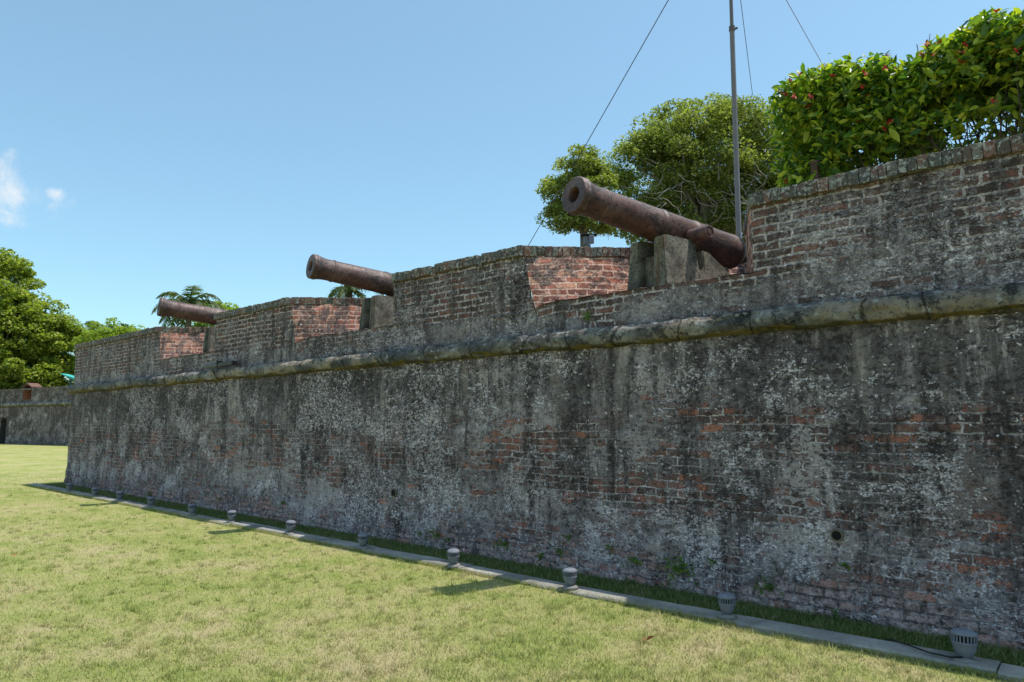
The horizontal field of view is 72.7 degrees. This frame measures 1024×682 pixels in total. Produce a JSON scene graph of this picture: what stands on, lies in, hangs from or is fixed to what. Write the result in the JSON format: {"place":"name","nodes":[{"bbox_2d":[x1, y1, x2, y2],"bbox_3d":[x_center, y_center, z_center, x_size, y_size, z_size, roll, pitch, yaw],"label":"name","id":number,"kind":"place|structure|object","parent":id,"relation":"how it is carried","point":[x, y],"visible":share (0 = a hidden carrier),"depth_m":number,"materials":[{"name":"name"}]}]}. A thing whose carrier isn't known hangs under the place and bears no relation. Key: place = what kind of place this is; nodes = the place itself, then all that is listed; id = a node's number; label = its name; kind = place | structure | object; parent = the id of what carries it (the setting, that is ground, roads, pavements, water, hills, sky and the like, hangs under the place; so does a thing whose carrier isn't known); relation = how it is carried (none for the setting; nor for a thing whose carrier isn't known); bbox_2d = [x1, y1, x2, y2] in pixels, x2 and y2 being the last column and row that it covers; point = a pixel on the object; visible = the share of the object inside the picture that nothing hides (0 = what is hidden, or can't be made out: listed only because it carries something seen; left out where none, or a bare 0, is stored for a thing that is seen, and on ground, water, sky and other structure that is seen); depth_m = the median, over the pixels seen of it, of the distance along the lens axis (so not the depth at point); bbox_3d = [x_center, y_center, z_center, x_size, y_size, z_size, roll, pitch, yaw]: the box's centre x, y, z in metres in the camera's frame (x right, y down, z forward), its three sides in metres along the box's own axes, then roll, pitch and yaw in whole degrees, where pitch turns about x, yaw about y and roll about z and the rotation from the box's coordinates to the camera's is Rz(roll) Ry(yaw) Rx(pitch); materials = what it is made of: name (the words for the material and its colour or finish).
{"place":"outdoors","nodes":[
{"label":"outdoors","id":0,"kind":"place"},
{"bbox_2d":[0,444,1023,681],"bbox_3d":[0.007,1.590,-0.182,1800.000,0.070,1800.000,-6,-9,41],"label":"ground","id":1,"kind":"structure","parent":0,"point":[33,462],"depth_m":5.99,"materials":[{"name":"green plant"}]},
{"bbox_2d":[0,383,71,445],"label":"curtain wall","id":2,"kind":"structure","parent":1,"relation":"on","point":[42,417],"depth_m":51.65,"materials":[{"name":"brick"}]},
{"bbox_2d":[0,418,6,443],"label":"arched doorway","id":3,"kind":"structure","parent":2,"relation":"in","point":[3,420],"depth_m":54.29,"materials":[{"name":"black"}]},
{"bbox_2d":[0,247,82,401],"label":"spreading tree","id":4,"kind":"object","parent":1,"relation":"on","point":[29,326],"visible":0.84,"depth_m":58.26,"materials":[{"name":"green plant"}]},
{"bbox_2d":[60,373,73,385],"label":"canopy","id":5,"kind":"object","parent":1,"relation":"on","point":[71,377],"visible":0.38,"depth_m":51.13,"materials":[{"name":"teal fabric"}]},
{"bbox_2d":[45,321,147,377],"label":"distant tree","id":6,"kind":"object","parent":1,"relation":"on","point":[122,324],"visible":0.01,"depth_m":76.33,"materials":[{"name":"green plant"}]},
{"bbox_2d":[54,317,145,385],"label":"broad bush tree","id":7,"kind":"object","parent":1,"relation":"on","point":[91,333],"visible":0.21,"depth_m":60.33,"materials":[{"name":"green plant"}]},
{"bbox_2d":[191,300,238,326],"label":"roadside tree","id":8,"kind":"object","parent":1,"relation":"on","point":[224,306],"visible":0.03,"depth_m":44.32,"materials":[{"name":"green plant"}]},
{"bbox_2d":[328,284,383,297],"bbox_3d":[-6.937,-0.337,29.879,2.513,5.548,2.475,-1,-7,10],"label":"palm tree","id":9,"kind":"object","parent":1,"relation":"on","point":[345,291],"visible":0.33,"depth_m":29.94,"materials":[{"name":"green plant"}]},
{"bbox_2d":[29,483,1023,681],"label":"kerb","id":10,"kind":"structure","parent":1,"relation":"on","point":[985,664],"depth_m":5.70,"materials":[{"name":"concrete"}]},
{"bbox_2d":[66,483,72,490],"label":"garden lamp","id":11,"kind":"object","parent":10,"relation":"on","point":[69,486],"visible":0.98,"depth_m":16.01,"materials":[{"name":"grey metal"}]},
{"bbox_2d":[91,487,98,496],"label":"garden lamp","id":12,"kind":"object","parent":10,"relation":"on","point":[95,490],"visible":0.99,"depth_m":14.88,"materials":[{"name":"grey metal"}]},
{"bbox_2d":[116,491,123,500],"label":"garden lamp","id":13,"kind":"object","parent":10,"relation":"on","point":[119,495],"visible":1,"depth_m":14.01,"materials":[{"name":"grey metal"}]},
{"bbox_2d":[146,497,154,506],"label":"garden lamp","id":14,"kind":"object","parent":10,"relation":"on","point":[150,501],"visible":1,"depth_m":12.97,"materials":[{"name":"grey metal"}]},
{"bbox_2d":[187,504,196,515],"bbox_3d":[-5.440,2.866,11.842,0.158,0.193,0.153,-13,-13,35],"label":"garden lamp","id":15,"kind":"object","parent":10,"relation":"on","point":[191,508],"visible":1,"depth_m":11.79,"materials":[{"name":"grey metal"}]},
{"bbox_2d":[227,510,236,522],"bbox_3d":[-4.400,2.758,10.941,0.158,0.193,0.153,0,-7,-3],"label":"garden lamp","id":16,"kind":"object","parent":10,"relation":"on","point":[231,514],"visible":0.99,"depth_m":10.90,"materials":[{"name":"grey metal"}]},
{"bbox_2d":[284,520,295,534],"bbox_3d":[-3.120,2.623,9.809,0.158,0.193,0.153,4,-6,1],"label":"garden lamp","id":17,"kind":"object","parent":10,"relation":"on","point":[290,526],"visible":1,"depth_m":9.77,"materials":[{"name":"grey metal"}]},
{"bbox_2d":[356,532,368,548],"bbox_3d":[-1.857,2.488,8.680,0.153,0.193,0.158,4,-4,-35],"label":"garden lamp","id":18,"kind":"object","parent":10,"relation":"on","point":[363,538],"visible":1,"depth_m":8.63,"materials":[{"name":"grey metal"}]},
{"bbox_2d":[447,548,460,568],"bbox_3d":[-0.637,2.355,7.566,0.153,0.193,0.158,-1,-3,9],"label":"garden lamp","id":19,"kind":"object","parent":10,"relation":"on","point":[453,555],"visible":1,"depth_m":7.52,"materials":[{"name":"grey metal"}]},
{"bbox_2d":[562,568,578,589],"bbox_3d":[0.547,2.233,6.549,0.153,0.193,0.158,3,-10,-29],"label":"garden lamp","id":20,"kind":"object","parent":10,"relation":"on","point":[569,575],"visible":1,"depth_m":6.50,"materials":[{"name":"grey metal"}]},
{"bbox_2d":[717,592,736,619],"bbox_3d":[1.721,2.115,5.570,0.153,0.193,0.158,1,-7,-12],"label":"garden lamp","id":21,"kind":"object","parent":10,"relation":"on","point":[726,602],"visible":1,"depth_m":5.52,"materials":[{"name":"grey metal"}]},
{"bbox_2d":[881,639,962,657],"bbox_3d":[2.742,2.087,4.710,0.103,0.047,0.561,4,-8,-31],"label":"cable","id":22,"kind":"object","parent":10,"relation":"on","point":[922,649],"visible":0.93,"depth_m":4.64,"materials":[{"name":"black rubber"}]},
{"bbox_2d":[950,628,979,664],"bbox_3d":[2.945,1.985,4.533,0.171,0.216,0.177,-6,-15,41],"label":"garden lamp","id":23,"kind":"object","parent":10,"relation":"on","point":[964,641],"visible":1,"depth_m":4.48,"materials":[{"name":"grey metal"}]},
{"bbox_2d":[64,134,1023,650],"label":"fort wall","id":24,"kind":"structure","parent":1,"relation":"on","point":[812,390],"depth_m":6.70,"materials":[{"name":"brick"}]},
{"bbox_2d":[203,326,215,352],"bbox_3d":[-5.754,0.077,14.788,1.408,0.650,0.596,4,-8,-35],"label":"cannon cradle","id":25,"kind":"object","parent":24,"relation":"on","point":[209,342],"visible":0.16,"depth_m":14.25,"materials":[{"name":"concrete"}]},
{"bbox_2d":[157,298,227,324],"bbox_3d":[-5.953,-0.463,14.729,2.771,0.419,0.898,11,-12,-34],"label":"cannon","id":26,"kind":"object","parent":25,"relation":"on","point":[185,311],"visible":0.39,"depth_m":14.13,"materials":[{"name":"metal"}]},
{"bbox_2d":[205,361,236,368],"bbox_3d":[-5.339,0.422,12.760,1.050,0.120,0.120,-6,-9,41],"label":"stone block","id":27,"kind":"object","parent":24,"relation":"on","point":[217,364],"visible":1,"depth_m":12.71,"materials":[{"name":"stone"}]},
{"bbox_2d":[359,295,393,329],"bbox_3d":[-1.722,-0.336,11.341,1.408,0.650,0.596,4,-8,-35],"label":"cannon cradle","id":28,"kind":"object","parent":24,"relation":"on","point":[376,310],"visible":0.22,"depth_m":10.86,"materials":[{"name":"concrete"}]},
{"bbox_2d":[306,254,393,296],"bbox_3d":[-1.921,-0.905,11.285,2.771,0.419,0.898,11,-12,-34],"label":"cannon","id":29,"kind":"object","parent":28,"relation":"on","point":[351,275],"visible":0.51,"depth_m":10.73,"materials":[{"name":"metal"}]},
{"bbox_2d":[426,528,441,537],"bbox_3d":[-0.967,2.392,8.680,0.259,0.126,0.186,-6,-9,41],"label":"wall weed","id":30,"kind":"object","parent":24,"relation":"attached to","point":[437,535],"depth_m":8.68,"materials":[{"name":"green plant"}]},
{"bbox_2d":[490,539,507,549],"bbox_3d":[-0.136,2.298,7.955,0.275,0.168,0.169,-4,-7,28],"label":"wall weed","id":31,"kind":"object","parent":24,"relation":"attached to","point":[504,544],"depth_m":7.96,"materials":[{"name":"green plant"}]},
{"bbox_2d":[531,552,543,568],"bbox_3d":[0.293,2.376,7.549,0.104,0.182,0.191,-6,-9,41],"label":"wall weed","id":32,"kind":"object","parent":24,"relation":"attached to","point":[541,556],"depth_m":7.57,"materials":[{"name":"green plant"}]},
{"bbox_2d":[550,546,564,558],"bbox_3d":[0.477,2.248,7.413,0.134,0.131,0.162,2,-7,-16],"label":"wall weed","id":33,"kind":"object","parent":24,"relation":"attached to","point":[560,551],"depth_m":7.40,"materials":[{"name":"green plant"}]},
{"bbox_2d":[580,308,590,321],"bbox_3d":[0.805,-0.290,7.524,0.084,0.155,0.200,4,-8,-34],"label":"grass tuft","id":34,"kind":"object","parent":24,"relation":"attached to","point":[586,316],"visible":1,"depth_m":7.54,"materials":[{"name":"green plant"}]},
{"bbox_2d":[622,557,643,566],"bbox_3d":[1.176,2.164,6.786,0.172,0.105,0.191,1,-7,-10],"label":"wall weed","id":35,"kind":"object","parent":24,"relation":"attached to","point":[634,558],"depth_m":6.83,"materials":[{"name":"green plant"}]},
{"bbox_2d":[656,554,697,587],"bbox_3d":[1.524,2.120,6.430,0.388,0.298,0.287,-6,-9,41],"label":"wall weed","id":36,"kind":"object","parent":24,"relation":"attached to","point":[676,569],"depth_m":6.43,"materials":[{"name":"green plant"}]},
{"bbox_2d":[627,234,729,289],"bbox_3d":[1.999,-0.750,7.875,1.408,0.650,0.596,4,-8,-35],"label":"cannon cradle","id":37,"kind":"object","parent":24,"relation":"on","point":[664,259],"visible":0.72,"depth_m":7.53,"materials":[{"name":"concrete"}]},
{"bbox_2d":[562,177,745,268],"bbox_3d":[1.735,-1.238,7.735,2.771,0.419,0.898,11,-12,-34],"label":"cannon","id":38,"kind":"object","parent":37,"relation":"on","point":[583,196],"visible":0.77,"depth_m":7.34,"materials":[{"name":"metal"}]},
{"bbox_2d":[753,575,783,595],"bbox_3d":[2.161,2.080,5.901,0.190,0.176,0.250,1,-7,-11],"label":"wall weed","id":39,"kind":"object","parent":24,"relation":"attached to","point":[769,586],"depth_m":5.94,"materials":[{"name":"green plant"}]},
{"bbox_2d":[809,160,820,180],"bbox_3d":[3.564,-1.175,8.078,0.100,1.885,0.100,-6,-9,41],"label":"post","id":40,"kind":"object","parent":24,"relation":"on","point":[814,167],"visible":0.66,"depth_m":8.14,"materials":[{"name":"metal"}]},
{"bbox_2d":[829,608,838,617],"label":"wall weed","id":41,"kind":"object","parent":24,"relation":"attached to","point":[834,612],"depth_m":5.58,"materials":[{"name":"green plant"}]},
{"bbox_2d":[836,562,850,569],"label":"wall weed","id":42,"kind":"object","parent":24,"relation":"attached to","point":[844,564],"depth_m":5.59,"materials":[{"name":"green plant"}]},
{"bbox_2d":[0,0,1023,424],"label":"sky","id":43,"kind":"structure","parent":0,"point":[149,148],"materials":[{"name":"blue"}]},
{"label":"rampart ground","id":44,"kind":"structure","parent":0,"visible":0},
{"bbox_2d":[151,285,223,326],"bbox_3d":[-14.970,0.140,32.051,2.769,5.180,2.979,-2,-7,14],"label":"palm tree","id":45,"kind":"object","parent":44,"relation":"on","point":[189,299],"visible":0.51,"depth_m":32.06,"materials":[{"name":"green plant"}]},
{"bbox_2d":[534,143,619,246],"bbox_3d":[2.292,-2.608,23.619,3.064,8.529,2.195,0,-7,-2],"label":"slim tree","id":46,"kind":"object","parent":44,"relation":"on","point":[593,169],"visible":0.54,"depth_m":23.51,"materials":[{"name":"green plant"}]},
{"bbox_2d":[581,233,596,246],"bbox_3d":[1.325,-0.826,11.871,0.260,2.025,0.171,0,-7,1],"label":"metal lantern","id":47,"kind":"object","parent":44,"relation":"on","point":[588,239],"visible":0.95,"depth_m":11.94,"materials":[{"name":"grey metal"}]},
{"bbox_2d":[599,92,821,246],"bbox_3d":[7.990,-3.721,25.347,9.738,11.091,6.038,-1,-7,5],"label":"rain tree","id":48,"kind":"object","parent":44,"relation":"on","point":[672,157],"visible":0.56,"depth_m":24.95,"materials":[{"name":"green plant"}]},
{"bbox_2d":[729,0,741,238],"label":"flagpole","id":49,"kind":"object","parent":44,"relation":"on","point":[732,28],"visible":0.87,"depth_m":13.08,"materials":[{"name":"metal"}]},
{"bbox_2d":[528,0,668,245],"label":"stay wire","id":50,"kind":"object","parent":49,"relation":"attached to","point":[601,117],"visible":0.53,"depth_m":16.88,"materials":[{"name":"grey metal"}]},
{"bbox_2d":[740,0,752,94],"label":"stay wire","id":51,"kind":"object","parent":49,"relation":"attached to","point":[746,45],"visible":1,"depth_m":17.75,"materials":[{"name":"grey metal"}]},
{"bbox_2d":[786,0,820,60],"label":"stay wire","id":52,"kind":"object","parent":49,"relation":"attached to","point":[802,29],"visible":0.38,"depth_m":18.68,"materials":[{"name":"grey metal"}]},
{"bbox_2d":[755,6,1023,186],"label":"flowering shrub","id":53,"kind":"object","parent":44,"relation":"on","point":[838,116],"visible":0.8,"depth_m":7.73,"materials":[{"name":"green plant"}]}
]}

